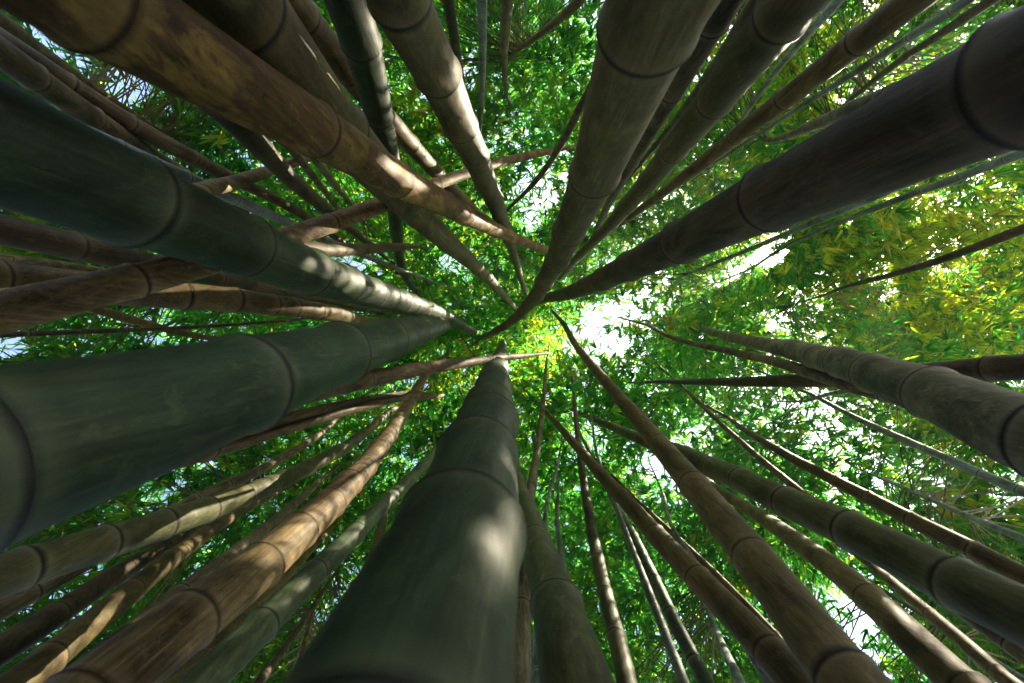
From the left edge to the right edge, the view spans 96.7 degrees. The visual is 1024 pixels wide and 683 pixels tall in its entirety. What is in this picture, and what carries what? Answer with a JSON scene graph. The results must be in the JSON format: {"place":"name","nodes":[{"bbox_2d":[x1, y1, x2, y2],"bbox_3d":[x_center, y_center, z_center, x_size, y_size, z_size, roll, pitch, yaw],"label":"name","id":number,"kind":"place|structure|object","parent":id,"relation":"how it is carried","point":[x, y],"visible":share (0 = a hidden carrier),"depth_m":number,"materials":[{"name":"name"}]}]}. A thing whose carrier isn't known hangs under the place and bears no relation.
{"place":"outdoors","nodes":[
{"label":"outdoors","id":0,"kind":"place"},
{"bbox_2d":[0,0,1022,680],"label":"sky","id":1,"kind":"structure","parent":0,"point":[592,332],"materials":[{"name":"white"}]},
{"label":"ground","id":2,"kind":"structure","parent":0,"visible":0},
{"bbox_2d":[0,156,310,209],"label":"dry bamboo pole","id":3,"kind":"object","parent":2,"relation":"on","point":[219,186],"visible":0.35,"depth_m":1.87,"materials":[{"name":"brown wood"}]},
{"bbox_2d":[0,165,323,550],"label":"bamboo","id":4,"kind":"object","parent":2,"relation":"on","point":[49,350],"visible":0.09,"depth_m":5.34,"materials":[{"name":"green plant"}]},
{"bbox_2d":[0,318,366,682],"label":"bamboo","id":5,"kind":"object","parent":2,"relation":"on","point":[31,630],"visible":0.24,"depth_m":4.82,"materials":[{"name":"green plant"}]},
{"bbox_2d":[0,0,387,342],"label":"bamboo","id":6,"kind":"object","parent":2,"relation":"on","point":[215,141],"visible":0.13,"depth_m":5.41,"materials":[{"name":"green plant"}]},
{"bbox_2d":[0,314,426,621],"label":"bamboo","id":7,"kind":"object","parent":2,"relation":"on","point":[11,605],"visible":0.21,"depth_m":2.83,"materials":[{"name":"green plant"}]},
{"bbox_2d":[0,319,428,682],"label":"bamboo","id":8,"kind":"object","parent":2,"relation":"on","point":[53,655],"visible":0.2,"depth_m":1.78,"materials":[{"name":"brown plant"}]},
{"bbox_2d":[0,35,436,334],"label":"bamboo","id":9,"kind":"object","parent":2,"relation":"on","point":[22,68],"visible":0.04,"depth_m":1.83,"materials":[{"name":"green plant"}]},
{"bbox_2d":[88,307,364,458],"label":"bamboo","id":10,"kind":"object","parent":2,"relation":"on","point":[116,315],"visible":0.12,"depth_m":3.44,"materials":[{"name":"brown plant"}]},
{"bbox_2d":[0,213,455,392],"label":"bamboo","id":11,"kind":"object","parent":2,"relation":"on","point":[20,233],"visible":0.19,"depth_m":1.78,"materials":[{"name":"brown plant"}]},
{"bbox_2d":[71,459,391,682],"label":"bamboo","id":12,"kind":"object","parent":2,"relation":"on","point":[290,659],"visible":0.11,"depth_m":4.79,"materials":[{"name":"green plant"}]},
{"bbox_2d":[0,312,484,598],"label":"bamboo","id":13,"kind":"object","parent":2,"relation":"on","point":[25,567],"visible":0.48,"depth_m":1.73,"materials":[{"name":"brown plant"}]},
{"bbox_2d":[0,216,485,358],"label":"bamboo","id":14,"kind":"object","parent":2,"relation":"on","point":[424,293],"visible":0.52,"depth_m":5.01,"materials":[{"name":"green plant"}]},
{"bbox_2d":[62,377,437,670],"bbox_3d":[-2.476,1.974,5.061,3.116,12.738,3.229,0,-90,0],"label":"bamboo","id":15,"kind":"object","parent":2,"relation":"on","point":[259,532],"visible":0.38,"depth_m":5.67,"materials":[{"name":"brown plant"}]},
{"bbox_2d":[0,27,513,350],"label":"bamboo","id":16,"kind":"object","parent":2,"relation":"on","point":[136,126],"visible":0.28,"depth_m":2.34,"materials":[{"name":"brown plant"}]},
{"bbox_2d":[0,207,528,554],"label":"bamboo","id":17,"kind":"object","parent":2,"relation":"on","point":[79,434],"visible":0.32,"depth_m":0.48,"materials":[{"name":"green plant"}]},
{"bbox_2d":[0,259,549,404],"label":"bamboo","id":18,"kind":"object","parent":2,"relation":"on","point":[188,296],"visible":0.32,"depth_m":1.95,"materials":[{"name":"brown plant"}]},
{"bbox_2d":[44,268,522,682],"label":"bamboo","id":19,"kind":"object","parent":2,"relation":"on","point":[168,637],"visible":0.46,"depth_m":1.08,"materials":[{"name":"brown plant"}]},
{"bbox_2d":[0,144,575,335],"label":"dry bamboo pole","id":20,"kind":"object","parent":2,"relation":"on","point":[29,305],"visible":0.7,"depth_m":1.09,"materials":[{"name":"brown wood"}]},
{"bbox_2d":[164,425,425,682],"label":"bamboo","id":21,"kind":"object","parent":2,"relation":"on","point":[190,663],"visible":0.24,"depth_m":3.69,"materials":[{"name":"green plant"}]},
{"bbox_2d":[174,390,443,469],"bbox_3d":[-0.675,0.210,0.975,0.520,4.558,0.099,36,-90,0],"label":"dry bamboo pole","id":22,"kind":"object","parent":2,"relation":"on","point":[294,421],"visible":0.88,"depth_m":1.40,"materials":[{"name":"brown wood"}]},
{"bbox_2d":[234,468,405,682],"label":"bamboo","id":23,"kind":"object","parent":2,"relation":"on","point":[266,672],"visible":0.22,"depth_m":5.77,"materials":[{"name":"green plant"}]},
{"bbox_2d":[0,0,647,331],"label":"bamboo","id":24,"kind":"object","parent":2,"relation":"on","point":[182,50],"visible":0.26,"depth_m":0.72,"materials":[{"name":"brown plant"}]},
{"bbox_2d":[78,119,569,353],"bbox_3d":[-0.684,-0.790,3.520,3.177,9.644,1.924,15,-90,0],"label":"bamboo","id":25,"kind":"object","parent":2,"relation":"on","point":[233,198],"visible":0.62,"depth_m":2.85,"materials":[{"name":"green plant"}]},
{"bbox_2d":[263,142,409,304],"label":"bamboo","id":26,"kind":"object","parent":2,"relation":"on","point":[312,176],"visible":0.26,"depth_m":6.64,"materials":[{"name":"green plant"}]},
{"bbox_2d":[197,106,501,345],"bbox_3d":[-1.938,-1.537,5.840,2.870,14.291,3.198,-42,-90,0],"label":"bamboo","id":27,"kind":"object","parent":2,"relation":"on","point":[263,151],"visible":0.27,"depth_m":2.12,"materials":[{"name":"green plant"}]},
{"bbox_2d":[256,70,446,288],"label":"bamboo","id":28,"kind":"object","parent":2,"relation":"on","point":[324,170],"visible":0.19,"depth_m":6.51,"materials":[{"name":"green plant"}]},
{"bbox_2d":[175,323,543,682],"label":"bamboo","id":29,"kind":"object","parent":2,"relation":"on","point":[232,654],"visible":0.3,"depth_m":1.47,"materials":[{"name":"green plant"}]},
{"bbox_2d":[303,241,425,256],"bbox_3d":[-0.898,-0.352,1.250,0.113,5.118,0.958,20,-90,0],"label":"dry bamboo pole","id":30,"kind":"object","parent":2,"relation":"on","point":[334,249],"visible":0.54,"depth_m":2.39,"materials":[{"name":"brown wood"}]},
{"bbox_2d":[319,390,448,561],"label":"bamboo","id":31,"kind":"object","parent":2,"relation":"on","point":[380,529],"visible":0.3,"depth_m":7.24,"materials":[{"name":"green plant"}]},
{"bbox_2d":[181,0,590,404],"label":"bamboo","id":32,"kind":"object","parent":2,"relation":"on","point":[274,34],"visible":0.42,"depth_m":0.97,"materials":[{"name":"brown plant"}]},
{"bbox_2d":[336,399,459,554],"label":"bamboo","id":33,"kind":"object","parent":2,"relation":"on","point":[405,443],"visible":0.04,"depth_m":7.15,"materials":[{"name":"green plant"}]},
{"bbox_2d":[323,0,508,358],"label":"bamboo","id":34,"kind":"object","parent":2,"relation":"on","point":[358,34],"visible":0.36,"depth_m":1.40,"materials":[{"name":"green plant"}]},
{"bbox_2d":[283,260,563,682],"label":"bamboo","id":35,"kind":"object","parent":2,"relation":"on","point":[430,595],"visible":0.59,"depth_m":0.36,"materials":[{"name":"green plant"}]},
{"bbox_2d":[304,352,547,404],"bbox_3d":[-0.432,0.125,1.434,1.532,5.488,0.085,-3,-90,0],"label":"dry bamboo pole","id":36,"kind":"object","parent":2,"relation":"on","point":[376,377],"visible":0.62,"depth_m":1.65,"materials":[{"name":"brown wood"}]},
{"bbox_2d":[345,0,527,261],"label":"bamboo","id":37,"kind":"object","parent":2,"relation":"on","point":[412,93],"visible":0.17,"depth_m":6.24,"materials":[{"name":"green plant"}]},
{"bbox_2d":[288,0,601,336],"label":"bamboo","id":38,"kind":"object","parent":2,"relation":"on","point":[323,35],"visible":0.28,"depth_m":2.08,"materials":[{"name":"green plant"}]},
{"bbox_2d":[312,0,603,150],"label":"bamboo","id":39,"kind":"object","parent":2,"relation":"on","point":[521,37],"visible":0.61,"depth_m":6.13,"materials":[{"name":"green plant"}]},
{"bbox_2d":[366,0,599,377],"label":"bamboo","id":40,"kind":"object","parent":2,"relation":"on","point":[414,32],"visible":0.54,"depth_m":1.30,"materials":[{"name":"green plant"}]},
{"bbox_2d":[405,0,562,294],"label":"bamboo","id":41,"kind":"object","parent":2,"relation":"on","point":[450,15],"visible":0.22,"depth_m":6.96,"materials":[{"name":"green plant"}]},
{"bbox_2d":[410,83,588,313],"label":"bamboo","id":42,"kind":"object","parent":2,"relation":"on","point":[573,120],"visible":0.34,"depth_m":7.19,"materials":[{"name":"green plant"}]},
{"bbox_2d":[418,0,596,222],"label":"bamboo","id":43,"kind":"object","parent":2,"relation":"on","point":[506,11],"visible":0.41,"depth_m":6.60,"materials":[{"name":"green plant"}]},
{"bbox_2d":[0,0,1023,682],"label":"bamboo","id":44,"kind":"object","parent":2,"relation":"on","point":[60,167],"depth_m":1.26,"materials":[{"name":"green plant"}]},
{"bbox_2d":[430,346,613,682],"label":"bamboo","id":45,"kind":"object","parent":2,"relation":"on","point":[568,648],"visible":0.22,"depth_m":0.95,"materials":[{"name":"green plant"}]},
{"bbox_2d":[454,276,596,682],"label":"bamboo","id":46,"kind":"object","parent":2,"relation":"on","point":[522,673],"visible":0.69,"depth_m":1.80,"materials":[{"name":"green plant"}]},
{"bbox_2d":[382,0,720,422],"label":"bamboo","id":47,"kind":"object","parent":2,"relation":"on","point":[645,49],"visible":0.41,"depth_m":0.81,"materials":[{"name":"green plant"}]},
{"bbox_2d":[518,427,609,572],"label":"bamboo","id":48,"kind":"object","parent":2,"relation":"on","point":[558,537],"visible":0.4,"depth_m":6.78,"materials":[{"name":"green plant"}]},
{"bbox_2d":[519,355,625,682],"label":"bamboo","id":49,"kind":"object","parent":2,"relation":"on","point":[534,677],"visible":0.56,"depth_m":6.45,"materials":[{"name":"green plant"}]},
{"bbox_2d":[512,277,649,682],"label":"bamboo","id":50,"kind":"object","parent":2,"relation":"on","point":[623,666],"visible":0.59,"depth_m":2.42,"materials":[{"name":"brown plant"}]},
{"bbox_2d":[521,413,669,682],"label":"bamboo","id":51,"kind":"object","parent":2,"relation":"on","point":[650,640],"visible":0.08,"depth_m":6.33,"materials":[{"name":"green plant"}]},
{"bbox_2d":[521,341,689,682],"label":"bamboo","id":52,"kind":"object","parent":2,"relation":"on","point":[675,661],"visible":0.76,"depth_m":3.25,"materials":[{"name":"green plant"}]},
{"bbox_2d":[512,342,714,682],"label":"bamboo","id":53,"kind":"object","parent":2,"relation":"on","point":[695,663],"visible":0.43,"depth_m":2.45,"materials":[{"name":"green plant"}]},
{"bbox_2d":[453,301,810,682],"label":"bamboo","id":54,"kind":"object","parent":2,"relation":"on","point":[765,647],"visible":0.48,"depth_m":1.86,"materials":[{"name":"brown plant"}]},
{"bbox_2d":[522,0,744,331],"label":"bamboo","id":55,"kind":"object","parent":2,"relation":"on","point":[717,24],"visible":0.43,"depth_m":1.76,"materials":[{"name":"green plant"}]},
{"bbox_2d":[515,0,755,287],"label":"bamboo","id":56,"kind":"object","parent":2,"relation":"on","point":[742,17],"visible":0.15,"depth_m":6.90,"materials":[{"name":"green plant"}]},
{"bbox_2d":[519,359,783,639],"bbox_3d":[1.126,2.715,5.235,3.581,13.074,4.934,0,-90,0],"label":"bamboo","id":57,"kind":"object","parent":2,"relation":"on","point":[701,560],"visible":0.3,"depth_m":6.71,"materials":[{"name":"green plant"}]},
{"bbox_2d":[475,0,830,342],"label":"bamboo","id":58,"kind":"object","parent":2,"relation":"on","point":[770,31],"visible":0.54,"depth_m":1.35,"materials":[{"name":"green plant"}]},
{"bbox_2d":[555,398,772,682],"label":"bamboo","id":59,"kind":"object","parent":2,"relation":"on","point":[764,677],"visible":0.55,"depth_m":7.01,"materials":[{"name":"green plant"}]},
{"bbox_2d":[543,445,824,682],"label":"bamboo","id":60,"kind":"object","parent":2,"relation":"on","point":[720,648],"visible":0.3,"depth_m":5.87,"materials":[{"name":"green plant"}]},
{"bbox_2d":[487,256,892,682],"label":"bamboo","id":61,"kind":"object","parent":2,"relation":"on","point":[822,646],"visible":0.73,"depth_m":1.18,"materials":[{"name":"brown plant"}]},
{"bbox_2d":[437,5,1023,365],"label":"bamboo","id":62,"kind":"object","parent":2,"relation":"on","point":[962,106],"visible":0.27,"depth_m":0.71,"materials":[{"name":"brown plant"}]},
{"bbox_2d":[531,0,937,346],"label":"bamboo","id":63,"kind":"object","parent":2,"relation":"on","point":[876,27],"visible":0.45,"depth_m":1.93,"materials":[{"name":"green plant"}]},
{"bbox_2d":[576,226,895,410],"bbox_3d":[2.174,-0.608,3.591,1.871,9.789,3.487,-13,-90,0],"label":"bamboo","id":64,"kind":"object","parent":2,"relation":"on","point":[802,370],"visible":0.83,"depth_m":3.91,"materials":[{"name":"green plant"}]},
{"bbox_2d":[626,0,850,317],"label":"bamboo","id":65,"kind":"object","parent":2,"relation":"on","point":[831,8],"visible":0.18,"depth_m":6.72,"materials":[{"name":"green plant"}]},
{"bbox_2d":[563,177,921,347],"bbox_3d":[2.434,-0.924,4.967,2.990,12.542,2.530,35,-90,0],"label":"bamboo","id":66,"kind":"object","parent":2,"relation":"on","point":[827,216],"visible":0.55,"depth_m":7.29,"materials":[{"name":"green plant"}]},
{"bbox_2d":[509,336,1023,647],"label":"bamboo","id":67,"kind":"object","parent":2,"relation":"on","point":[978,594],"visible":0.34,"depth_m":1.37,"materials":[{"name":"green plant"}]},
{"bbox_2d":[555,353,991,682],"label":"bamboo","id":68,"kind":"object","parent":2,"relation":"on","point":[930,656],"visible":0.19,"depth_m":1.69,"materials":[{"name":"green plant"}]},
{"bbox_2d":[552,325,1023,480],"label":"bamboo","id":69,"kind":"object","parent":2,"relation":"on","point":[993,369],"visible":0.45,"depth_m":3.24,"materials":[{"name":"green plant"}]},
{"bbox_2d":[610,0,974,307],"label":"bamboo","id":70,"kind":"object","parent":2,"relation":"on","point":[945,14],"visible":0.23,"depth_m":6.31,"materials":[{"name":"green plant"}]},
{"bbox_2d":[566,286,1023,664],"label":"bamboo","id":71,"kind":"object","parent":2,"relation":"on","point":[1013,650],"visible":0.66,"depth_m":4.72,"materials":[{"name":"green plant"}]},
{"bbox_2d":[644,9,965,285],"bbox_3d":[4.364,-3.959,5.539,7.722,13.711,7.766,0,-90,0],"label":"bamboo","id":72,"kind":"object","parent":2,"relation":"on","point":[825,120],"visible":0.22,"depth_m":6.47,"materials":[{"name":"green plant"}]},
{"bbox_2d":[593,321,1023,584],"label":"bamboo","id":73,"kind":"object","parent":2,"relation":"on","point":[991,559],"visible":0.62,"depth_m":3.10,"materials":[{"name":"green plant"}]},
{"bbox_2d":[594,238,1023,476],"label":"bamboo","id":74,"kind":"object","parent":2,"relation":"on","point":[985,418],"visible":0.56,"depth_m":1.33,"materials":[{"name":"green plant"}]},
{"bbox_2d":[623,151,1023,375],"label":"bamboo","id":75,"kind":"object","parent":2,"relation":"on","point":[1008,158],"visible":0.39,"depth_m":7.55,"materials":[{"name":"green plant"}]},
{"bbox_2d":[631,361,1022,682],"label":"bamboo","id":76,"kind":"object","parent":2,"relation":"on","point":[993,669],"visible":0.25,"depth_m":6.00,"materials":[{"name":"green plant"}]},
{"bbox_2d":[682,306,985,509],"bbox_3d":[3.548,1.200,4.914,4.733,12.447,3.452,0,-90,0],"label":"bamboo","id":77,"kind":"object","parent":2,"relation":"on","point":[809,399],"visible":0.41,"depth_m":6.61,"materials":[{"name":"green plant"}]},
{"bbox_2d":[660,408,1023,682],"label":"bamboo","id":78,"kind":"object","parent":2,"relation":"on","point":[1016,670],"visible":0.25,"depth_m":5.40,"materials":[{"name":"green plant"}]},
{"bbox_2d":[675,278,1023,496],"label":"bamboo","id":79,"kind":"object","parent":2,"relation":"on","point":[1006,484],"visible":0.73,"depth_m":6.21,"materials":[{"name":"green plant"}]},
{"bbox_2d":[676,165,1023,466],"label":"bamboo","id":80,"kind":"object","parent":2,"relation":"on","point":[853,288],"visible":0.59,"depth_m":7.73,"materials":[{"name":"green plant"}]},
{"bbox_2d":[701,0,1023,282],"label":"bamboo","id":81,"kind":"object","parent":2,"relation":"on","point":[929,46],"visible":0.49,"depth_m":5.48,"materials":[{"name":"green plant"}]},
{"bbox_2d":[753,289,1023,682],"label":"bamboo","id":82,"kind":"object","parent":2,"relation":"on","point":[967,515],"visible":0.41,"depth_m":5.35,"materials":[{"name":"green plant"}]}
]}

